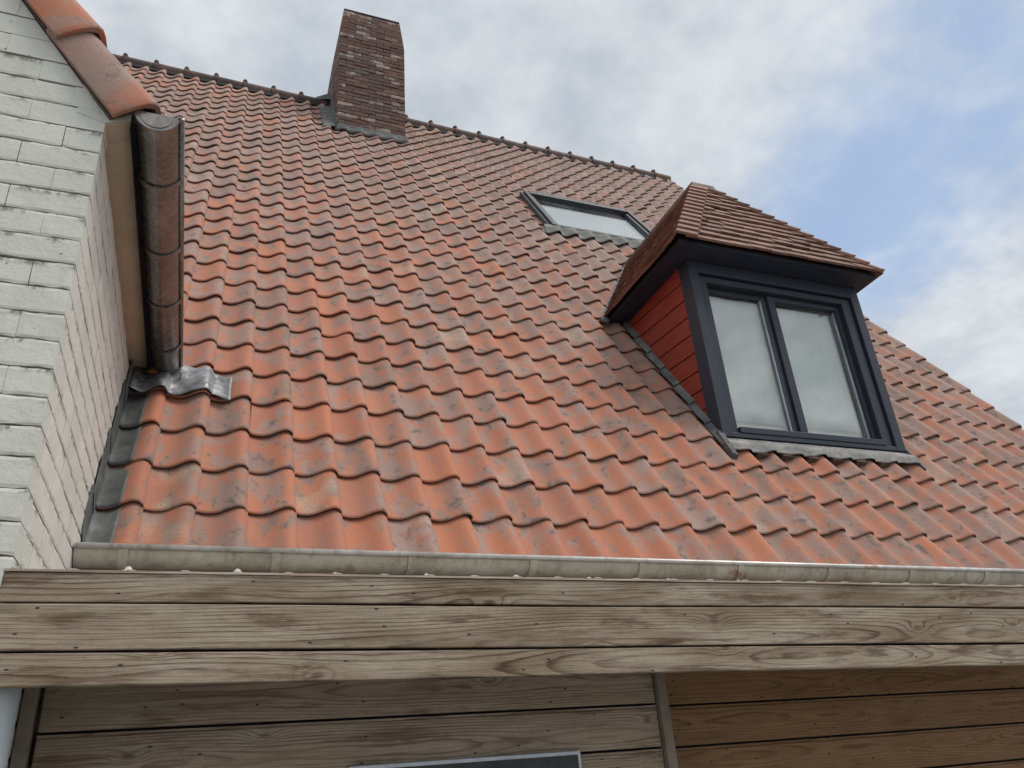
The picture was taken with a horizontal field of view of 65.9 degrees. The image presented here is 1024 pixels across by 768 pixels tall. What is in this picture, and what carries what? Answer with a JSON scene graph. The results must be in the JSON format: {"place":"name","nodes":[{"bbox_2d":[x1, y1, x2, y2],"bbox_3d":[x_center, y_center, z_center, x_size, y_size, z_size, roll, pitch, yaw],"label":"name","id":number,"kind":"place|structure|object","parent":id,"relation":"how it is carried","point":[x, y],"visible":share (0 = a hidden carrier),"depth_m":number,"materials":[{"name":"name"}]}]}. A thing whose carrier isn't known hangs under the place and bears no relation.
{"place":"outdoors","nodes":[
{"label":"outdoors","id":0,"kind":"place"},
{"bbox_2d":[85,569,678,579],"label":"house wall","id":1,"kind":"structure","parent":0,"point":[293,572],"depth_m":3.43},
{"bbox_2d":[95,53,1023,568],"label":"tiled roof","id":2,"kind":"structure","parent":1,"relation":"attached to","point":[413,345],"depth_m":5.21,"materials":[{"name":"tile"}]},
{"bbox_2d":[129,365,231,399],"bbox_3d":[-1.761,-0.023,4.230,0.490,0.273,0.215,6,-28,-20],"label":"lead saddle","id":3,"kind":"object","parent":2,"relation":"on","point":[184,379],"visible":0.92,"depth_m":4.21,"materials":[{"name":"silver metal"}]},
{"bbox_2d":[146,368,156,372],"bbox_3d":[-1.908,-0.068,4.185,0.055,0.040,0.036,6,-28,-20],"label":"dead leaf","id":4,"kind":"object","parent":3,"relation":"on","point":[152,370],"visible":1,"depth_m":4.18,"materials":[{"name":"brown plant"}]},
{"bbox_2d":[316,8,408,143],"bbox_3d":[-2.120,-3.871,11.259,1.275,2.942,1.230,6,-28,-20],"label":"chimney","id":5,"kind":"object","parent":2,"relation":"on","point":[365,95],"visible":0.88,"depth_m":10.90,"materials":[{"name":"brick"}]},
{"bbox_2d":[73,542,1023,584],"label":"eaves gutter","id":6,"kind":"object","parent":2,"relation":"attached to","point":[94,555],"visible":0.87,"depth_m":3.46,"materials":[{"name":"metal"}]},
{"bbox_2d":[518,190,650,247],"bbox_3d":[0.979,-1.919,9.445,1.670,1.180,0.848,6,-28,-20],"label":"roof window","id":7,"kind":"structure","parent":2,"relation":"attached to","point":[583,220],"depth_m":9.47,"materials":[{"name":"glass"}]},
{"bbox_2d":[599,182,926,470],"bbox_3d":[1.685,-0.322,6.859,1.995,2.983,2.396,6,-28,-20],"label":"dormer","id":8,"kind":"object","parent":2,"relation":"attached to","point":[743,324],"visible":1,"depth_m":6.00,"materials":[{"name":"tile"}]},
{"bbox_2d":[678,260,905,452],"bbox_3d":[2.070,-0.172,5.936,1.600,1.430,0.209,6,-28,-20],"label":"window","id":9,"kind":"structure","parent":8,"relation":"in","point":[779,358],"depth_m":5.95,"materials":[{"name":"paint"}]},
{"bbox_2d":[76,0,1023,429],"label":"sky","id":10,"kind":"structure","parent":0,"point":[889,133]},
{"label":"ground","id":11,"kind":"structure","parent":0,"visible":0},
{"bbox_2d":[0,0,161,767],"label":"brick wing","id":12,"kind":"structure","parent":11,"relation":"on","point":[74,319],"depth_m":2.60,"materials":[{"name":"white brick"}]},
{"bbox_2d":[0,688,21,767],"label":"downpipe","id":13,"kind":"object","parent":12,"relation":"attached to","point":[9,701],"depth_m":1.88,"materials":[{"name":"plastic"}]},
{"bbox_2d":[82,360,151,542],"bbox_3d":[-1.804,0.242,3.697,0.114,1.385,0.917,6,-28,-20],"label":"wall flashing","id":14,"kind":"object","parent":12,"relation":"attached to","point":[108,489],"depth_m":3.52,"materials":[{"name":"grey metal"}]},
{"bbox_2d":[135,110,184,373],"bbox_3d":[-1.541,-0.488,3.486,0.166,0.086,1.875,6,-28,-20],"label":"wing gutter","id":15,"kind":"object","parent":12,"relation":"attached to","point":[161,157],"visible":0.96,"depth_m":3.19,"materials":[{"name":"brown metal"}]},
{"bbox_2d":[0,566,1023,767],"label":"timber shed","id":16,"kind":"structure","parent":11,"relation":"on","point":[127,667],"depth_m":2.48,"materials":[{"name":"brown wood"}]},
{"bbox_2d":[348,750,581,767],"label":"shed window","id":17,"kind":"structure","parent":16,"relation":"in","point":[561,759],"depth_m":2.68,"materials":[{"name":"silver metal"}]}
]}

